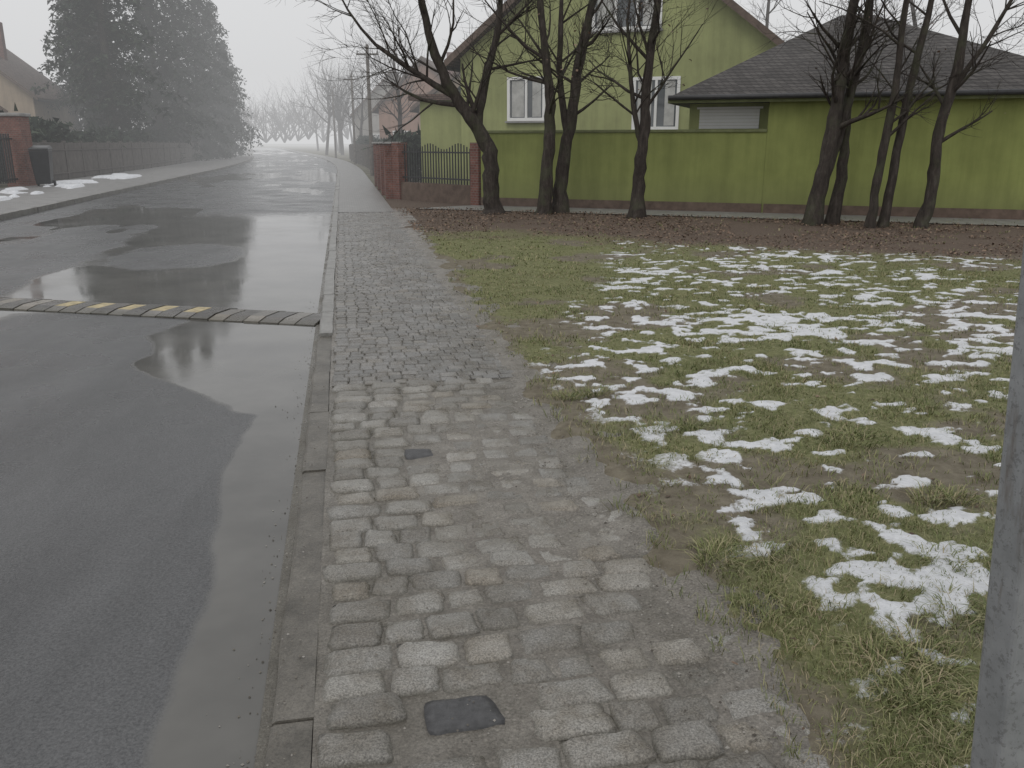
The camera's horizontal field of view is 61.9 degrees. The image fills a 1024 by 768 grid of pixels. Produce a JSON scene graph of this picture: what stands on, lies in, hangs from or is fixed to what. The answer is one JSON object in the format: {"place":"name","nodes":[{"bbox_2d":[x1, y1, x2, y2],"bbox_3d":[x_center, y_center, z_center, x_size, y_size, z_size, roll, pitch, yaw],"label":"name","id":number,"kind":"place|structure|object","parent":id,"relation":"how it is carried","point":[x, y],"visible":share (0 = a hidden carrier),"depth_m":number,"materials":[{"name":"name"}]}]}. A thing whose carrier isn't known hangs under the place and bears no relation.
{"place":"outdoors","nodes":[
{"label":"outdoors","id":0,"kind":"place"},
{"bbox_2d":[0,74,78,131],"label":"walls","id":1,"kind":"structure","parent":0,"point":[11,93],"depth_m":54.45,"materials":[{"name":"beige paint"}]},
{"bbox_2d":[0,49,74,103],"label":"roof slope","id":2,"kind":"structure","parent":1,"relation":"on","point":[20,71],"depth_m":58.36,"materials":[{"name":"grey tile"}]},
{"bbox_2d":[0,22,7,59],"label":"chimney","id":3,"kind":"object","parent":2,"relation":"on","point":[3,53],"visible":0.83,"depth_m":57.71,"materials":[{"name":"brick"}]},
{"bbox_2d":[0,70,37,99],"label":"barge board","id":4,"kind":"object","parent":2,"relation":"attached to","point":[18,85],"visible":1,"depth_m":53.69,"materials":[{"name":"wood"}]},
{"bbox_2d":[0,147,251,212],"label":"sidewalk","id":5,"kind":"structure","parent":0,"point":[52,194],"depth_m":32.80,"materials":[{"name":"grey concrete"}]},
{"bbox_2d":[28,145,55,185],"bbox_3d":[-16.903,-7.860,30.738,0.666,1.416,0.882,-5,16,-17],"label":"wheelie bin","id":6,"kind":"object","parent":5,"relation":"on","point":[41,158],"visible":0.98,"depth_m":30.43,"materials":[{"name":"plastic"}]},
{"bbox_2d":[0,173,141,200],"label":"snow patch","id":7,"kind":"object","parent":5,"relation":"on","point":[66,184],"visible":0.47,"depth_m":30.44,"materials":[{"name":"white snow"}]},
{"bbox_2d":[0,148,336,767],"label":"road","id":8,"kind":"structure","parent":0,"point":[147,470],"depth_m":4.55,"materials":[{"name":"grey asphalt"}]},
{"bbox_2d":[0,297,321,325],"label":"speed bump","id":9,"kind":"object","parent":8,"relation":"on","point":[196,313],"visible":0.84,"depth_m":8.43},
{"bbox_2d":[254,153,339,767],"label":"kerb bed","id":10,"kind":"object","parent":8,"relation":"on","point":[268,706],"visible":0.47,"depth_m":3.32,"materials":[{"name":"grey concrete"}]},
{"bbox_2d":[0,144,421,206],"bbox_3d":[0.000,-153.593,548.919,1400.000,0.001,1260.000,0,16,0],"label":"ground","id":11,"kind":"structure","parent":0,"point":[309,148],"depth_m":185.86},
{"bbox_2d":[0,113,36,186],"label":"brick pillar","id":12,"kind":"structure","parent":11,"relation":"on","point":[15,138],"depth_m":30.67,"materials":[{"name":"red brick"}]},
{"bbox_2d":[37,0,140,130],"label":"conifer tree","id":13,"kind":"object","parent":11,"relation":"on","point":[82,125],"visible":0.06,"depth_m":62.37,"materials":[{"name":"green plant"}]},
{"bbox_2d":[0,103,197,181],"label":"hedge","id":14,"kind":"object","parent":11,"relation":"on","point":[47,130],"visible":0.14,"depth_m":43.38,"materials":[{"name":"plant"}]},
{"bbox_2d":[43,1,162,133],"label":"conifer tree","id":15,"kind":"object","parent":11,"relation":"on","point":[124,76],"visible":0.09,"depth_m":57.64,"materials":[{"name":"green plant"}]},
{"bbox_2d":[29,0,181,138],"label":"conifer tree","id":16,"kind":"object","parent":11,"relation":"on","point":[103,74],"visible":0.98,"depth_m":52.16,"materials":[{"name":"green plant"}]},
{"bbox_2d":[32,140,211,179],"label":"picket fence","id":17,"kind":"object","parent":11,"relation":"on","point":[77,159],"visible":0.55,"depth_m":43.90,"materials":[{"name":"grey paint"}]},
{"bbox_2d":[0,152,253,220],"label":"kerb","id":18,"kind":"structure","parent":11,"relation":"on","point":[21,212],"depth_m":25.49,"materials":[{"name":"grey concrete"}]},
{"bbox_2d":[117,0,206,158],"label":"conifer tree","id":19,"kind":"object","parent":11,"relation":"on","point":[146,15],"visible":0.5,"depth_m":63.97,"materials":[{"name":"green plant"}]},
{"bbox_2d":[137,0,226,161],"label":"conifer tree","id":20,"kind":"object","parent":11,"relation":"on","point":[184,28],"visible":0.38,"depth_m":71.15,"materials":[{"name":"green plant"}]},
{"bbox_2d":[174,0,248,158],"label":"conifer tree","id":21,"kind":"object","parent":11,"relation":"on","point":[205,35],"visible":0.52,"depth_m":78.93,"materials":[{"name":"green plant"}]},
{"bbox_2d":[191,0,254,157],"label":"conifer tree","id":22,"kind":"object","parent":11,"relation":"on","point":[234,119],"visible":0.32,"depth_m":87.81,"materials":[{"name":"green plant"}]},
{"bbox_2d":[210,41,262,155],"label":"conifer tree","id":23,"kind":"object","parent":11,"relation":"on","point":[240,153],"visible":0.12,"depth_m":97.61,"materials":[{"name":"green plant"}]},
{"bbox_2d":[46,36,451,154],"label":"distant trees","id":24,"kind":"object","parent":11,"relation":"on","point":[313,126],"visible":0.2,"depth_m":181.83,"materials":[{"name":"grey plant"}]},
{"bbox_2d":[264,326,331,767],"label":"kerb","id":25,"kind":"structure","parent":11,"relation":"on","point":[294,725],"depth_m":3.09,"materials":[{"name":"concrete"}]},
{"bbox_2d":[297,152,339,336],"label":"kerb","id":26,"kind":"structure","parent":11,"relation":"on","point":[326,321],"depth_m":10.35,"materials":[{"name":"grey concrete"}]},
{"bbox_2d":[328,91,337,157],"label":"utility pole","id":27,"kind":"object","parent":11,"relation":"on","point":[332,95],"visible":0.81,"depth_m":93.78,"materials":[{"name":"grey wood"}]},
{"bbox_2d":[345,73,357,163],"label":"utility pole","id":28,"kind":"object","parent":11,"relation":"on","point":[354,138],"visible":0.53,"depth_m":67.74,"materials":[{"name":"brown wood"}]},
{"bbox_2d":[332,38,384,136],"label":"bare tree","id":29,"kind":"object","parent":11,"relation":"on","point":[362,119],"visible":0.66,"depth_m":75.14,"materials":[{"name":"plant"}]},
{"bbox_2d":[349,144,369,168],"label":"picket fence","id":30,"kind":"object","parent":11,"relation":"on","point":[364,159],"visible":0.41,"depth_m":64.41,"materials":[{"name":"grey wood"}]},
{"bbox_2d":[356,44,377,175],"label":"utility pole","id":31,"kind":"object","parent":11,"relation":"on","point":[370,128],"visible":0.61,"depth_m":43.34,"materials":[{"name":"brown wood"}]},
{"bbox_2d":[373,144,376,186],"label":"pillar","id":32,"kind":"structure","parent":11,"relation":"on","point":[375,164],"depth_m":33.46,"materials":[{"name":"brick"}]},
{"bbox_2d":[376,144,380,190],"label":"pillar","id":33,"kind":"structure","parent":11,"relation":"on","point":[378,164],"depth_m":30.61,"materials":[{"name":"brick"}]},
{"bbox_2d":[379,144,384,194],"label":"pillar","id":34,"kind":"structure","parent":11,"relation":"on","point":[381,146],"depth_m":27.77,"materials":[{"name":"brick"}]},
{"bbox_2d":[372,142,400,195],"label":"brick wall","id":35,"kind":"structure","parent":11,"relation":"on","point":[383,160],"depth_m":27.51,"materials":[{"name":"red brick"}]},
{"bbox_2d":[337,0,435,132],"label":"bare tree","id":36,"kind":"object","parent":11,"relation":"on","point":[400,113],"visible":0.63,"depth_m":41.26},
{"bbox_2d":[351,4,421,124],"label":"bare tree","id":37,"kind":"object","parent":11,"relation":"on","point":[408,113],"visible":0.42,"depth_m":56.49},
{"bbox_2d":[352,124,421,181],"bbox_3d":[-8.782,-15.598,57.327,2.893,2.879,48.934,-3,16,-12],"label":"hedge","id":38,"kind":"object","parent":11,"relation":"on","point":[411,140],"visible":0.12,"depth_m":35.31,"materials":[{"name":"plant"}]},
{"bbox_2d":[384,144,392,198],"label":"pillar","id":39,"kind":"structure","parent":11,"relation":"on","point":[388,176],"depth_m":24.94,"materials":[{"name":"brick"}]},
{"bbox_2d":[391,143,480,204],"bbox_3d":[-2.067,-5.823,23.700,0.330,1.700,3.804,-14,21,-41],"label":"metal fence","id":40,"kind":"object","parent":11,"relation":"on","point":[404,188],"visible":0.98,"depth_m":23.66,"materials":[{"name":"brick"}]},
{"bbox_2d":[420,100,461,184],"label":"porch block","id":41,"kind":"structure","parent":11,"relation":"on","point":[440,127],"depth_m":29.87,"materials":[{"name":"green paint"}]},
{"bbox_2d":[481,197,760,212],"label":"plinth","id":42,"kind":"structure","parent":11,"relation":"on","point":[675,206],"depth_m":20.85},
{"bbox_2d":[481,132,766,204],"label":"garden wall","id":43,"kind":"structure","parent":11,"relation":"on","point":[719,167],"depth_m":20.70,"materials":[{"name":"green paint"}]},
{"bbox_2d":[487,129,766,132],"bbox_3d":[2.543,-6.176,20.849,7.130,0.068,0.280,6,17,19],"label":"coping","id":44,"kind":"object","parent":43,"relation":"on","point":[633,131],"visible":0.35,"depth_m":20.56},
{"bbox_2d":[738,0,791,40],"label":"bare tree","id":45,"kind":"object","parent":11,"relation":"on","point":[767,14],"visible":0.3,"depth_m":38.95,"materials":[{"name":"plant"}]},
{"bbox_2d":[668,14,1023,219],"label":"green garage","id":46,"kind":"structure","parent":11,"relation":"on","point":[788,108],"depth_m":19.02,"materials":[{"name":"paint"}]},
{"bbox_2d":[886,0,964,31],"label":"bare tree","id":47,"kind":"object","parent":11,"relation":"on","point":[913,9],"visible":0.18,"depth_m":33.17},
{"bbox_2d":[970,245,1023,767],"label":"metal post","id":48,"kind":"object","parent":11,"relation":"on","point":[998,738],"visible":1,"depth_m":1.65,"materials":[{"name":"metal"}]},
{"bbox_2d":[279,148,393,211],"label":"sidewalk","id":49,"kind":"structure","parent":0,"point":[359,191],"depth_m":28.90,"materials":[{"name":"grey concrete"}]},
{"bbox_2d":[354,73,398,140],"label":"walls","id":50,"kind":"structure","parent":0,"point":[375,125],"depth_m":86.90,"materials":[{"name":"grey paint"}]},
{"bbox_2d":[379,60,440,139],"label":"walls","id":51,"kind":"structure","parent":0,"point":[386,120],"depth_m":64.93,"materials":[{"name":"pink paint"}]},
{"bbox_2d":[374,59,421,111],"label":"roof slope","id":52,"kind":"structure","parent":51,"relation":"on","point":[377,109],"depth_m":64.67,"materials":[{"name":"brown tile"}]},
{"bbox_2d":[372,56,420,111],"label":"barge board","id":53,"kind":"object","parent":52,"relation":"attached to","point":[376,106],"visible":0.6,"depth_m":64.28,"materials":[{"name":"wood"}]},
{"bbox_2d":[422,56,436,69],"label":"roof slope","id":54,"kind":"structure","parent":51,"relation":"on","point":[430,62],"depth_m":64.59,"materials":[{"name":"brown tile"}]},
{"bbox_2d":[447,52,453,75],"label":"chimney","id":55,"kind":"object","parent":54,"relation":"on","point":[448,54],"visible":0.14,"depth_m":68.07,"materials":[{"name":"brick"}]},
{"bbox_2d":[332,212,512,386],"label":"paved sidewalk","id":56,"kind":"structure","parent":0,"point":[392,258],"depth_m":8.10,"materials":[{"name":"grey stone"}]},
{"bbox_2d":[419,74,460,129],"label":"walls","id":57,"kind":"structure","parent":0,"point":[455,84],"depth_m":48.22,"materials":[{"name":"beige paint"}]},
{"bbox_2d":[408,93,460,101],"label":"porch roof","id":58,"kind":"structure","parent":57,"relation":"on","point":[439,97],"depth_m":29.30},
{"bbox_2d":[413,73,460,110],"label":"roof slope","id":59,"kind":"structure","parent":57,"relation":"on","point":[416,108],"depth_m":48.81,"materials":[{"name":"brown tile"}]},
{"bbox_2d":[410,72,459,110],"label":"barge board","id":60,"kind":"object","parent":59,"relation":"attached to","point":[417,103],"visible":0.4,"depth_m":48.19,"materials":[{"name":"wood"}]},
{"bbox_2d":[0,0,1023,143],"label":"sky","id":61,"kind":"structure","parent":0,"point":[265,40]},
{"bbox_2d":[219,208,822,767],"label":"sidewalk bed","id":62,"kind":"object","parent":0,"point":[414,742],"visible":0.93,"depth_m":3.16,"materials":[{"name":"grey gravel"}]},
{"bbox_2d":[424,695,504,735],"bbox_3d":[-0.143,0.983,2.508,0.227,0.063,0.159,-3,16,-12],"label":"valve cover","id":63,"kind":"object","parent":62,"relation":"on","point":[477,714],"visible":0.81,"depth_m":2.48,"materials":[{"name":"grey metal"}]},
{"bbox_2d":[316,378,828,767],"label":"cobblestone sidewalk","id":64,"kind":"structure","parent":0,"point":[577,721],"depth_m":2.98,"materials":[{"name":"stone"}]},
{"bbox_2d":[404,449,432,459],"bbox_3d":[-0.497,0.392,4.590,0.166,0.066,0.143,-4,16,-15],"label":"valve cover","id":65,"kind":"object","parent":64,"relation":"on","point":[410,454],"visible":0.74,"depth_m":4.56,"materials":[{"name":"grey metal"}]},
{"bbox_2d":[460,0,776,184],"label":"walls","id":66,"kind":"structure","parent":0,"point":[728,37],"depth_m":26.32,"materials":[{"name":"green paint"}]},
{"bbox_2d":[447,0,521,67],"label":"roof slope","id":67,"kind":"structure","parent":66,"relation":"on","point":[455,62],"depth_m":27.48,"materials":[{"name":"brown tile"}]},
{"bbox_2d":[446,66,460,72],"bbox_3d":[-0.156,-11.802,33.068,0.140,0.140,11.800,6,17,20],"label":"gutter","id":68,"kind":"object","parent":67,"relation":"attached to","point":[453,69],"visible":0.08,"depth_m":28.27,"materials":[{"name":"metal"}]},
{"bbox_2d":[444,0,514,65],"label":"barge board","id":69,"kind":"object","parent":67,"relation":"attached to","point":[451,57],"depth_m":27.13,"materials":[{"name":"wood"}]},
{"bbox_2d":[505,121,543,122],"bbox_3d":[0.443,-8.480,27.604,1.390,0.057,0.137,6,17,20],"label":"window sill","id":70,"kind":"structure","parent":66,"relation":"attached to","point":[524,121],"depth_m":27.55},
{"bbox_2d":[507,76,545,120],"bbox_3d":[0.457,-9.170,27.448,1.300,1.350,0.057,6,17,20],"label":"window frame","id":71,"kind":"object","parent":66,"relation":"attached to","point":[526,104],"visible":0.7,"depth_m":27.48,"materials":[{"name":"white plastic"}]},
{"bbox_2d":[512,81,523,116],"bbox_3d":[0.192,-9.201,27.557,0.414,1.100,0.005,6,17,19],"label":"blind","id":72,"kind":"object","parent":71,"relation":"attached to","point":[517,98],"visible":1,"depth_m":27.55,"materials":[{"name":"white fabric"}]},
{"bbox_2d":[510,80,541,117],"bbox_3d":[0.465,-9.176,27.469,1.150,1.200,0.010,6,17,20],"label":"window glass","id":73,"kind":"object","parent":71,"relation":"in","point":[529,115],"visible":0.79,"depth_m":27.48,"materials":[{"name":"grey glass"}]},
{"bbox_2d":[532,81,540,116],"bbox_3d":[0.790,-9.141,27.344,0.290,1.100,0.006,6,17,20],"label":"blind","id":74,"kind":"object","parent":71,"relation":"attached to","point":[536,102],"visible":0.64,"depth_m":27.35,"materials":[{"name":"white fabric"}]},
{"bbox_2d":[591,28,662,33],"bbox_3d":[3.444,-10.679,25.828,2.240,0.057,0.137,6,17,20],"label":"window sill","id":75,"kind":"structure","parent":66,"relation":"attached to","point":[644,30],"depth_m":25.84,"materials":[{"name":"white"}]},
{"bbox_2d":[592,0,662,30],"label":"window frame","id":76,"kind":"object","parent":66,"relation":"attached to","point":[615,17],"visible":0.32,"depth_m":25.78,"materials":[{"name":"white plastic"}]},
{"bbox_2d":[597,0,614,26],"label":"blind","id":77,"kind":"object","parent":76,"relation":"attached to","point":[604,10],"visible":0.44,"depth_m":25.95,"materials":[{"name":"white fabric"}]},
{"bbox_2d":[595,0,650,27],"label":"window glass","id":78,"kind":"object","parent":76,"relation":"in","point":[622,11],"depth_m":25.73,"materials":[{"name":"grey glass"}]},
{"bbox_2d":[643,0,653,24],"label":"blind","id":79,"kind":"object","parent":76,"relation":"attached to","point":[645,18],"visible":0.44,"depth_m":25.54,"materials":[{"name":"white fabric"}]},
{"bbox_2d":[631,76,680,129],"bbox_3d":[4.396,-8.581,26.100,1.450,1.550,0.057,6,17,20],"label":"window frame","id":80,"kind":"object","parent":66,"relation":"attached to","point":[656,79],"visible":0.7,"depth_m":26.04,"materials":[{"name":"white plastic"}]},
{"bbox_2d":[637,81,651,124],"bbox_3d":[4.069,-8.618,26.232,0.432,1.300,0.005,6,17,19],"label":"blind","id":81,"kind":"object","parent":80,"relation":"attached to","point":[639,99],"visible":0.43,"depth_m":26.24,"materials":[{"name":"white fabric"}]},
{"bbox_2d":[636,79,676,126],"bbox_3d":[4.404,-8.587,26.121,1.300,1.400,0.010,6,17,20],"label":"window glass","id":82,"kind":"object","parent":80,"relation":"in","point":[660,108],"visible":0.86,"depth_m":26.10,"materials":[{"name":"grey glass"}]},
{"bbox_2d":[664,81,675,125],"bbox_3d":[4.794,-8.545,25.974,0.303,1.300,0.004,6,17,19],"label":"blind","id":83,"kind":"object","parent":80,"relation":"attached to","point":[668,114],"visible":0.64,"depth_m":26.01,"materials":[{"name":"white fabric"}]},
{"bbox_2d":[385,199,1023,767],"bbox_3d":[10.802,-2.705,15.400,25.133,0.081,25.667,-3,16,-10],"label":"lawn","id":84,"kind":"structure","parent":0,"point":[703,471],"depth_m":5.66,"materials":[{"name":"plant"}]},
{"bbox_2d":[268,0,579,214],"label":"bare tree","id":85,"kind":"object","parent":84,"relation":"on","point":[472,114],"visible":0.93,"depth_m":19.17,"materials":[{"name":"brown plant"}]},
{"bbox_2d":[454,0,596,214],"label":"bare tree","id":86,"kind":"object","parent":84,"relation":"on","point":[544,204],"visible":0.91,"depth_m":19.09,"materials":[{"name":"brown plant"}]},
{"bbox_2d":[464,0,640,213],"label":"bare tree","id":87,"kind":"object","parent":84,"relation":"on","point":[569,116],"visible":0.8,"depth_m":19.41,"materials":[{"name":"brown plant"}]},
{"bbox_2d":[533,0,727,218],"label":"bare tree","id":88,"kind":"object","parent":84,"relation":"on","point":[637,207],"visible":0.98,"depth_m":18.08,"materials":[{"name":"brown plant"}]},
{"bbox_2d":[395,207,1023,272],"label":"fallen leaves","id":89,"kind":"object","parent":84,"relation":"on","point":[686,218],"visible":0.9,"depth_m":16.12,"materials":[{"name":"brown plant"}]},
{"bbox_2d":[456,256,999,729],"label":"fallen leaves","id":90,"kind":"object","parent":84,"relation":"on","point":[758,418],"visible":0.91,"depth_m":5.94,"materials":[{"name":"brown plant"}]},
{"bbox_2d":[749,0,941,224],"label":"bare tree","id":91,"kind":"object","parent":84,"relation":"on","point":[833,214],"visible":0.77,"depth_m":16.60,"materials":[{"name":"brown plant"}]},
{"bbox_2d":[759,0,949,225],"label":"bare tree","id":92,"kind":"object","parent":84,"relation":"on","point":[837,122],"visible":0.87,"depth_m":16.45,"materials":[{"name":"brown plant"}]},
{"bbox_2d":[794,0,1022,227],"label":"bare tree","id":93,"kind":"object","parent":84,"relation":"on","point":[903,117],"visible":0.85,"depth_m":16.09,"materials":[{"name":"brown plant"}]},
{"bbox_2d":[873,0,1023,228],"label":"bare tree","id":94,"kind":"object","parent":84,"relation":"on","point":[926,209],"visible":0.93,"depth_m":15.95,"materials":[{"name":"brown plant"}]},
{"bbox_2d":[418,205,1023,225],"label":"side lane","id":95,"kind":"structure","parent":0,"point":[800,216],"depth_m":19.30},
{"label":"roof slope","id":96,"kind":"object","parent":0,"visible":0},
{"bbox_2d":[722,0,784,44],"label":"barge board","id":97,"kind":"object","parent":96,"relation":"attached to","point":[742,12],"depth_m":24.23,"materials":[{"name":"wood"}]},
{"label":"roof slope","id":98,"kind":"object","parent":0,"visible":0},
{"bbox_2d":[350,71,391,116],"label":"barge board","id":99,"kind":"object","parent":98,"relation":"attached to","point":[373,90],"visible":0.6,"depth_m":85.98,"materials":[{"name":"grey wood"}]}
]}

